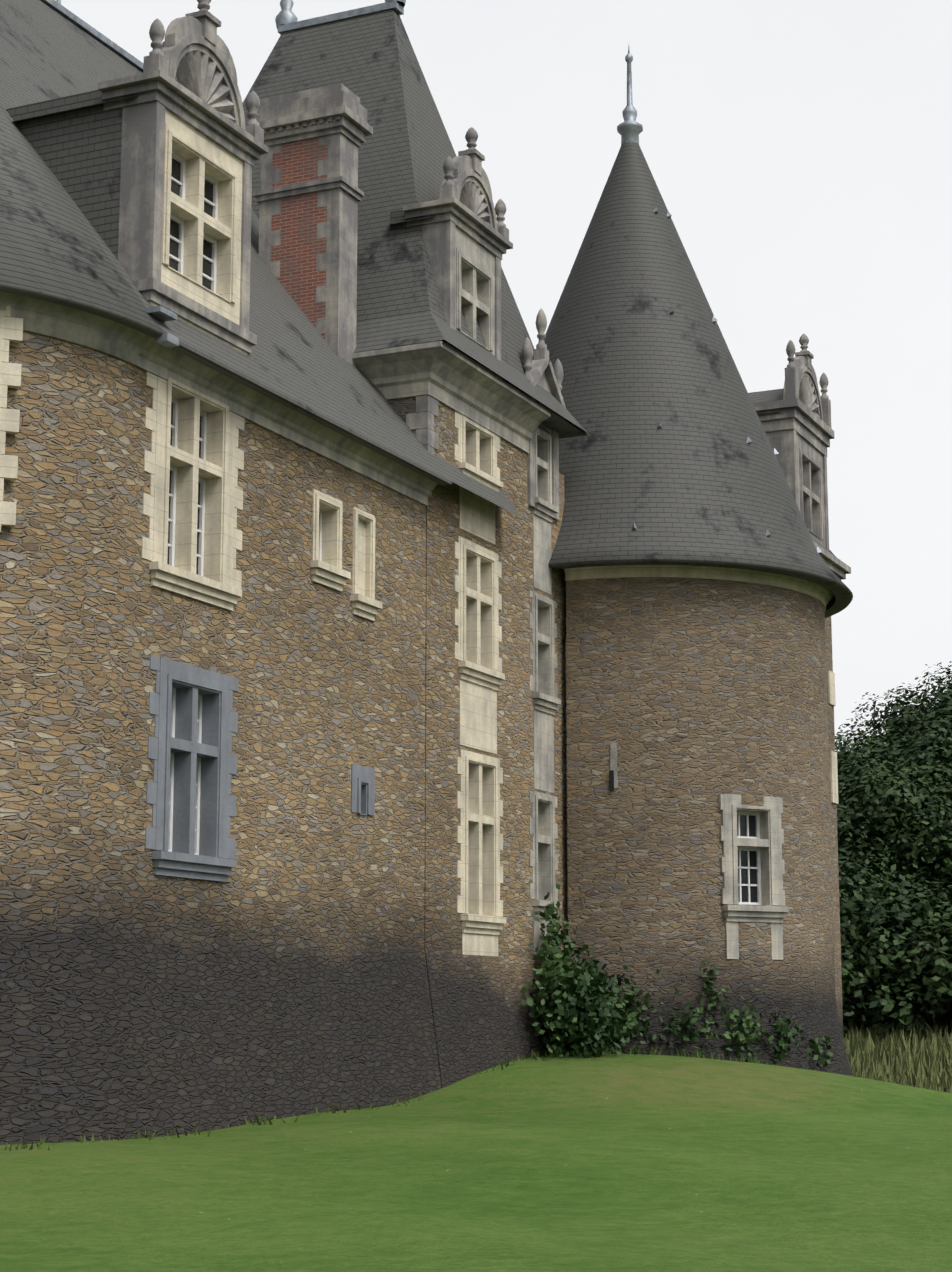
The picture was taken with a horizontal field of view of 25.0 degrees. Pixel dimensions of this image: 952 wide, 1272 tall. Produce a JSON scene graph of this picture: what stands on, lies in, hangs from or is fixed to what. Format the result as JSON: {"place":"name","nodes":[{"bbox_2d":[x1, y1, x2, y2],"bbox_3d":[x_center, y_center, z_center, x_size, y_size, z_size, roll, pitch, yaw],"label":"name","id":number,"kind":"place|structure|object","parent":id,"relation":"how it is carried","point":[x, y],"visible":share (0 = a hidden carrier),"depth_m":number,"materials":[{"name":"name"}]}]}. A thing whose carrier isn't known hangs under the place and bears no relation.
{"place":"outdoors","nodes":[
{"label":"outdoors","id":0,"kind":"place"},
{"bbox_2d":[0,1054,951,1271],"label":"lawn","id":1,"kind":"structure","parent":0,"point":[629,1163],"depth_m":21.95,"materials":[{"name":"green plant"}]},
{"bbox_2d":[0,331,136,1144],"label":"tower wall","id":2,"kind":"structure","parent":1,"relation":"on","point":[65,1070],"depth_m":28.09,"materials":[{"name":"stone"}]},
{"bbox_2d":[0,305,22,532],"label":"quoins","id":3,"kind":"object","parent":2,"relation":"attached to","point":[11,329],"visible":0.96,"depth_m":28.03,"materials":[{"name":"beige stone"}]},
{"bbox_2d":[0,292,149,365],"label":"tower cornice","id":4,"kind":"structure","parent":2,"relation":"on","point":[94,332],"depth_m":28.92,"materials":[{"name":"grey stone"}]},
{"bbox_2d":[0,111,163,337],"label":"tower roof","id":5,"kind":"object","parent":4,"relation":"on","point":[52,250],"visible":0.98,"depth_m":29.42,"materials":[{"name":"stone"}]},
{"bbox_2d":[119,366,440,1137],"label":"wall","id":6,"kind":"structure","parent":1,"relation":"on","point":[282,972],"depth_m":33.03,"materials":[{"name":"stone"}]},
{"bbox_2d":[145,655,238,881],"bbox_3d":[-4.114,1.941,30.658,0.490,3.020,2.360,-4,-11,24],"label":"window surround","id":7,"kind":"object","parent":6,"relation":"attached to","point":[212,750],"visible":0.83,"depth_m":30.67,"materials":[{"name":"grey stone"}]},
{"bbox_2d":[168,687,201,854],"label":"casements","id":8,"kind":"object","parent":7,"relation":"attached to","point":[198,780],"visible":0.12,"depth_m":31.07,"materials":[{"name":"white paint"}]},
{"bbox_2d":[141,371,244,610],"bbox_3d":[-4.166,-2.176,31.261,0.490,3.340,2.670,-4,-11,24],"label":"window surround","id":9,"kind":"object","parent":6,"relation":"attached to","point":[218,583],"visible":0.75,"depth_m":31.26,"materials":[{"name":"beige stone"}]},
{"bbox_2d":[167,402,201,573],"bbox_3d":[-4.375,-2.150,31.354,0.010,2.640,1.430,-4,-11,24],"label":"glass","id":10,"kind":"object","parent":9,"relation":"attached to","point":[198,492],"depth_m":31.72,"materials":[{"name":"glass"}]},
{"bbox_2d":[168,396,206,575],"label":"casements","id":11,"kind":"object","parent":9,"relation":"attached to","point":[172,495],"visible":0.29,"depth_m":31.44,"materials":[{"name":"white paint"}]},
{"bbox_2d":[136,337,437,505],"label":"cornice","id":12,"kind":"structure","parent":6,"relation":"on","point":[154,357],"depth_m":33.54,"materials":[{"name":"beige stone"}]},
{"bbox_2d":[0,0,521,517],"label":"roof","id":13,"kind":"structure","parent":12,"relation":"on","point":[294,362],"depth_m":36.48,"materials":[{"name":"stone"}]},
{"bbox_2d":[6,90,122,259],"bbox_3d":[-5.917,-6.179,32.756,2.988,3.060,2.680,-4,-11,24],"label":"lucarne cheek","id":14,"kind":"object","parent":13,"relation":"attached to","point":[78,149],"visible":0.23,"depth_m":31.32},
{"bbox_2d":[156,332,178,347],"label":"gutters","id":15,"kind":"object","parent":13,"relation":"attached to","point":[167,339],"visible":0.93,"depth_m":29.86,"materials":[{"name":"metal"}]},
{"bbox_2d":[98,0,268,353],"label":"dormer","id":16,"kind":"object","parent":13,"relation":"attached to","point":[188,75],"visible":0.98,"depth_m":31.30,"materials":[{"name":"stone"}]},
{"bbox_2d":[149,109,247,355],"bbox_3d":[-4.200,-5.743,31.882,0.350,3.500,2.680,-4,-11,24],"label":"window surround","id":17,"kind":"object","parent":16,"relation":"attached to","point":[197,293],"visible":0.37,"depth_m":32.06,"materials":[{"name":"beige stone"}]},
{"bbox_2d":[161,124,237,303],"bbox_3d":[-4.196,-6.196,31.904,0.345,2.120,2.020,-4,-11,24],"label":"window surround","id":18,"kind":"object","parent":17,"relation":"attached to","point":[193,215],"visible":0.67,"depth_m":31.92,"materials":[{"name":"beige stone"}]},
{"bbox_2d":[169,158,212,289],"bbox_3d":[-4.339,-6.116,31.956,0.010,1.940,1.700,-4,-11,24],"label":"glass","id":19,"kind":"object","parent":18,"relation":"attached to","point":[174,225],"depth_m":31.94,"materials":[{"name":"glass"}]},
{"bbox_2d":[169,151,217,292],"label":"casements","id":20,"kind":"object","parent":18,"relation":"attached to","point":[180,221],"visible":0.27,"depth_m":31.99,"materials":[{"name":"white paint"}]},
{"bbox_2d":[253,83,372,365],"bbox_3d":[-3.077,-7.053,39.382,2.070,5.900,1.100,-4,-11,24],"label":"chimney","id":21,"kind":"object","parent":13,"relation":"on","point":[334,116],"depth_m":39.14,"materials":[{"name":"red brick"}]},
{"bbox_2d":[41,0,821,552],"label":"lead work","id":22,"kind":"object","parent":13,"relation":"attached to","point":[629,128],"visible":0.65,"depth_m":44.26,"materials":[{"name":"metal"}]},
{"bbox_2d":[310,489,350,591],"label":"window surround","id":23,"kind":"object","parent":6,"relation":"attached to","point":[327,570],"visible":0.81,"depth_m":35.01,"materials":[{"name":"beige stone"}]},
{"bbox_2d":[319,510,321,560],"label":"casements","id":24,"kind":"object","parent":23,"relation":"attached to","point":[320,535],"visible":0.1,"depth_m":35.20,"materials":[{"name":"white paint"}]},
{"bbox_2d":[351,764,374,815],"bbox_3d":[-2.071,2.557,35.406,0.545,0.800,0.800,-4,-11,24],"label":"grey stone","id":25,"kind":"object","parent":6,"relation":"attached to","point":[362,790],"visible":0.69,"depth_m":35.36,"materials":[{"name":"grey stone"}]},
{"bbox_2d":[350,507,381,620],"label":"window surround","id":26,"kind":"object","parent":6,"relation":"attached to","point":[365,604],"visible":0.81,"depth_m":36.02,"materials":[{"name":"beige stone"}]},
{"bbox_2d":[5,1045,786,1150],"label":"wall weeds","id":27,"kind":"object","parent":1,"relation":"on","point":[532,1055],"depth_m":34.36,"materials":[{"name":"green plant"}]},
{"bbox_2d":[425,402,570,1087],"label":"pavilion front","id":28,"kind":"structure","parent":1,"relation":"on","point":[482,1019],"depth_m":39.46,"materials":[{"name":"stone"}]},
{"bbox_2d":[388,396,426,565],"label":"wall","id":29,"kind":"structure","parent":28,"relation":"attached to","point":[402,407],"depth_m":38.80,"materials":[{"name":"brown stone"}]},
{"bbox_2d":[406,395,438,454],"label":"quoins","id":30,"kind":"object","parent":29,"relation":"attached to","point":[427,436],"visible":0.54,"depth_m":38.65,"materials":[{"name":"grey stone"}]},
{"bbox_2d":[424,566,441,1087],"bbox_3d":[-0.654,3.774,37.148,0.520,10.200,0.001,-4,-11,24],"label":"pavilion flank","id":31,"kind":"object","parent":28,"relation":"attached to","point":[425,828],"visible":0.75,"depth_m":37.31,"materials":[{"name":"stone"}]},
{"bbox_2d":[352,341,549,453],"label":"cornice","id":32,"kind":"structure","parent":28,"relation":"on","point":[444,374],"depth_m":39.28,"materials":[{"name":"grey stone"}]},
{"bbox_2d":[243,9,587,438],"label":"pavilion roof","id":33,"kind":"structure","parent":32,"relation":"on","point":[406,149],"depth_m":42.11,"materials":[{"name":"stone"}]},
{"bbox_2d":[390,210,421,232],"bbox_3d":[-0.834,-6.555,41.245,0.670,2.600,2.320,-4,-11,24],"label":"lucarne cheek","id":34,"kind":"object","parent":33,"relation":"attached to","point":[396,216],"visible":0.19,"depth_m":40.46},
{"bbox_2d":[403,127,512,379],"bbox_3d":[-0.321,-7.293,41.135,1.060,5.075,2.720,-4,-11,24],"label":"dormer","id":35,"kind":"object","parent":33,"relation":"attached to","point":[464,203],"visible":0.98,"depth_m":40.50,"materials":[{"name":"stone"}]},
{"bbox_2d":[389,216,433,223],"bbox_3d":[-0.698,-7.920,41.420,0.970,0.750,2.620,-4,-11,24],"label":"roof flashing","id":36,"kind":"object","parent":35,"relation":"attached to","point":[410,220],"depth_m":40.25,"materials":[{"name":"grey metal"}]},
{"bbox_2d":[455,226,494,355],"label":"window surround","id":37,"kind":"object","parent":35,"relation":"attached to","point":[471,248],"visible":0.38,"depth_m":41.08,"materials":[{"name":"grey stone"}]},
{"bbox_2d":[456,248,492,351],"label":"window surround","id":38,"kind":"object","parent":37,"relation":"attached to","point":[481,305],"visible":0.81,"depth_m":40.88,"materials":[{"name":"grey stone"}]},
{"bbox_2d":[461,270,476,298],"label":"casements","id":39,"kind":"object","parent":38,"relation":"attached to","point":[461,284],"depth_m":41.23,"materials":[{"name":"white paint"}]},
{"bbox_2d":[508,308,565,520],"bbox_3d":[1.188,-4.579,43.667,0.680,4.300,1.941,-4,-11,24],"label":"dormer","id":40,"kind":"object","parent":33,"relation":"attached to","point":[542,372],"visible":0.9,"depth_m":43.73,"materials":[{"name":"grey stone"}]},
{"bbox_2d":[454,411,502,544],"bbox_3d":[-0.059,-3.289,40.516,0.490,2.915,2.040,-4,-11,24],"label":"window surround","id":41,"kind":"object","parent":28,"relation":"attached to","point":[476,448],"visible":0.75,"depth_m":40.46,"materials":[{"name":"beige stone"}]},
{"bbox_2d":[454,536,504,753],"bbox_3d":[-0.043,0.202,39.943,0.490,3.840,2.080,-4,-11,24],"label":"window surround","id":42,"kind":"object","parent":28,"relation":"attached to","point":[476,654],"visible":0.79,"depth_m":39.96,"materials":[{"name":"beige stone"}]},
{"bbox_2d":[457,749,505,955],"bbox_3d":[-0.009,4.155,39.327,0.490,4.000,2.000,-4,-11,24],"label":"window surround","id":43,"kind":"object","parent":28,"relation":"attached to","point":[479,869],"visible":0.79,"depth_m":39.40,"materials":[{"name":"beige stone"}]},
{"bbox_2d":[529,590,560,792],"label":"window surround","id":44,"kind":"object","parent":28,"relation":"attached to","point":[543,658],"visible":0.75,"depth_m":42.62,"materials":[{"name":"beige stone"}]},
{"bbox_2d":[529,791,561,956],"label":"window surround","id":45,"kind":"object","parent":28,"relation":"attached to","point":[543,857],"visible":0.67,"depth_m":42.25,"materials":[{"name":"beige stone"}]},
{"bbox_2d":[533,427,558,594],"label":"window surround","id":46,"kind":"object","parent":28,"relation":"attached to","point":[545,509],"visible":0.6,"depth_m":43.26,"materials":[{"name":"beige stone"}]},
{"bbox_2d":[506,884,853,1075],"bbox_3d":[4.501,7.573,42.648,10.346,5.095,2.935,8,-12,-37],"label":"ivy bush","id":47,"kind":"object","parent":1,"relation":"on","point":[581,1009],"visible":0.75,"depth_m":40.79,"materials":[{"name":"green plant"}]},
{"bbox_2d":[566,616,842,1036],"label":"block wall","id":48,"kind":"structure","parent":1,"relation":"on","point":[834,845],"depth_m":53.90,"materials":[{"name":"brown stone"}]},
{"bbox_2d":[813,541,850,579],"bbox_3d":[3.616,-1.295,56.088,11.480,0.800,4.180,-4,-11,24],"label":"window sill","id":49,"kind":"structure","parent":48,"relation":"on","point":[840,569],"depth_m":54.52,"materials":[{"name":"beige stone"}]},
{"bbox_2d":[812,538,835,556],"bbox_3d":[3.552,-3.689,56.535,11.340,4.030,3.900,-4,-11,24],"label":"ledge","id":50,"kind":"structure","parent":49,"relation":"on","point":[823,547],"depth_m":54.76,"materials":[{"name":"stone"}]},
{"bbox_2d":[753,334,834,550],"bbox_3d":[7.985,-4.821,54.673,1.410,5.860,3.400,-4,-11,24],"label":"dormer","id":51,"kind":"object","parent":50,"relation":"on","point":[803,407],"visible":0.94,"depth_m":53.47,"materials":[{"name":"stone"}]},
{"bbox_2d":[748,388,783,414],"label":"lucarne roof","id":52,"kind":"structure","parent":51,"relation":"attached to","point":[766,396],"depth_m":54.72,"materials":[{"name":"grey stone"}]},
{"bbox_2d":[796,433,824,546],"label":"window surround","id":53,"kind":"object","parent":51,"relation":"attached to","point":[809,450],"visible":0.42,"depth_m":54.56,"materials":[{"name":"grey stone"}]},
{"bbox_2d":[799,448,822,539],"bbox_3d":[8.319,-3.556,54.297,0.345,1.980,1.920,-4,-11,24],"label":"window","id":54,"kind":"structure","parent":53,"relation":"attached to","point":[810,491],"depth_m":54.34,"materials":[{"name":"grey stone"}]},
{"bbox_2d":[828,670,837,803],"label":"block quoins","id":55,"kind":"object","parent":48,"relation":"attached to","point":[833,754],"visible":0.43,"depth_m":54.40,"materials":[{"name":"beige stone"}]},
{"bbox_2d":[566,577,851,1075],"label":"tower wall","id":56,"kind":"structure","parent":1,"relation":"on","point":[693,698],"depth_m":43.04,"materials":[{"name":"brown stone"}]},
{"bbox_2d":[610,743,617,787],"bbox_3d":[2.754,2.587,42.852,0.140,0.900,0.140,-2,-10,11],"label":"arrow slit","id":57,"kind":"object","parent":56,"relation":"attached to","point":[613,756],"visible":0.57,"depth_m":42.80,"materials":[{"name":"beige stone"}]},
{"bbox_2d":[609,770,613,790],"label":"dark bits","id":58,"kind":"object","parent":57,"relation":"attached to","point":[611,780],"visible":0.93,"depth_m":42.71,"materials":[{"name":"black"}]},
{"bbox_2d":[564,565,835,610],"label":"tower cornice","id":59,"kind":"structure","parent":56,"relation":"on","point":[823,595],"depth_m":43.61,"materials":[{"name":"beige stone"}]},
{"bbox_2d":[544,142,852,638],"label":"roof tower","id":60,"kind":"structure","parent":59,"relation":"on","point":[696,479],"depth_m":45.46,"materials":[{"name":"stone"}]},
{"bbox_2d":[719,794,788,959],"bbox_3d":[5.485,4.818,42.981,1.540,3.250,0.490,6,-11,-29],"label":"window surround","id":61,"kind":"object","parent":56,"relation":"attached to","point":[772,867],"visible":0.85,"depth_m":42.91,"materials":[{"name":"beige stone"}]},
{"bbox_2d":[737,815,756,901],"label":"window panes","id":62,"kind":"structure","parent":61,"relation":"attached to","point":[753,863],"depth_m":43.28,"materials":[{"name":"glass"}]},
{"bbox_2d":[737,811,761,904],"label":"casements","id":63,"kind":"object","parent":61,"relation":"on","point":[757,850],"visible":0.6,"depth_m":43.27,"materials":[{"name":"white paint"}]},
{"bbox_2d":[843,1017,951,1092],"bbox_3d":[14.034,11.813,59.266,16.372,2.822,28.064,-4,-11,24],"label":"tall grass","id":64,"kind":"structure","parent":1,"relation":"on","point":[899,1061],"depth_m":65.13,"materials":[{"name":"green plant"}]},
{"bbox_2d":[55,0,951,752],"label":"sky","id":65,"kind":"structure","parent":0,"point":[798,153],"materials":[{"name":"white"}]},
{"bbox_3d":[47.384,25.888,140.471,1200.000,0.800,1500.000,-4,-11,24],"label":"ground","id":66,"kind":"structure","parent":0,"visible":0},
{"bbox_2d":[835,715,924,1021],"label":"tree","id":67,"kind":"object","parent":66,"relation":"on","point":[863,752],"depth_m":96.15,"materials":[{"name":"green plant"}]},
{"bbox_2d":[835,683,936,762],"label":"tree","id":68,"kind":"object","parent":66,"relation":"on","point":[874,714],"visible":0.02,"depth_m":118.57,"materials":[{"name":"green plant"}]},
{"bbox_2d":[838,860,948,1036],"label":"tree","id":69,"kind":"object","parent":66,"relation":"on","point":[849,1010],"visible":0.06,"depth_m":71.81,"materials":[{"name":"green plant"}]},
{"bbox_2d":[835,683,951,794],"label":"tree","id":70,"kind":"object","parent":66,"relation":"on","point":[902,713],"visible":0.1,"depth_m":98.11,"materials":[{"name":"green plant"}]},
{"bbox_2d":[837,749,951,1019],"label":"tree","id":71,"kind":"object","parent":66,"relation":"on","point":[890,808],"depth_m":78.05,"materials":[{"name":"green plant"}]},
{"bbox_2d":[837,803,951,1028],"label":"tree","id":72,"kind":"object","parent":66,"relation":"on","point":[868,888],"depth_m":75.38,"materials":[{"name":"green plant"}]},
{"bbox_2d":[838,736,951,1018],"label":"tree","id":73,"kind":"object","parent":66,"relation":"on","point":[908,852],"depth_m":78.95,"materials":[{"name":"green plant"}]},
{"bbox_2d":[838,700,951,891],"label":"tree","id":74,"kind":"object","parent":66,"relation":"on","point":[936,728],"depth_m":83.52,"materials":[{"name":"green plant"}]},
{"bbox_2d":[839,871,951,1040],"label":"undergrowth","id":75,"kind":"object","parent":66,"relation":"on","point":[933,949],"visible":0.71,"depth_m":71.87,"materials":[{"name":"green plant"}]},
{"bbox_2d":[845,678,951,807],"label":"tree","id":76,"kind":"object","parent":66,"relation":"on","point":[941,695],"visible":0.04,"depth_m":98.91,"materials":[{"name":"green plant"}]},
{"bbox_2d":[851,661,951,751],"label":"tree","id":77,"kind":"object","parent":66,"relation":"on","point":[948,672],"visible":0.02,"depth_m":120.18,"materials":[{"name":"green plant"}]},
{"bbox_2d":[889,741,951,875],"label":"tree","id":78,"kind":"object","parent":66,"relation":"on","point":[949,742],"visible":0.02,"depth_m":82.71,"materials":[{"name":"green plant"}]},
{"bbox_2d":[932,669,951,711],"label":"tree","id":79,"kind":"object","parent":66,"relation":"on","point":[943,686],"depth_m":101.84,"materials":[{"name":"green plant"}]}
]}

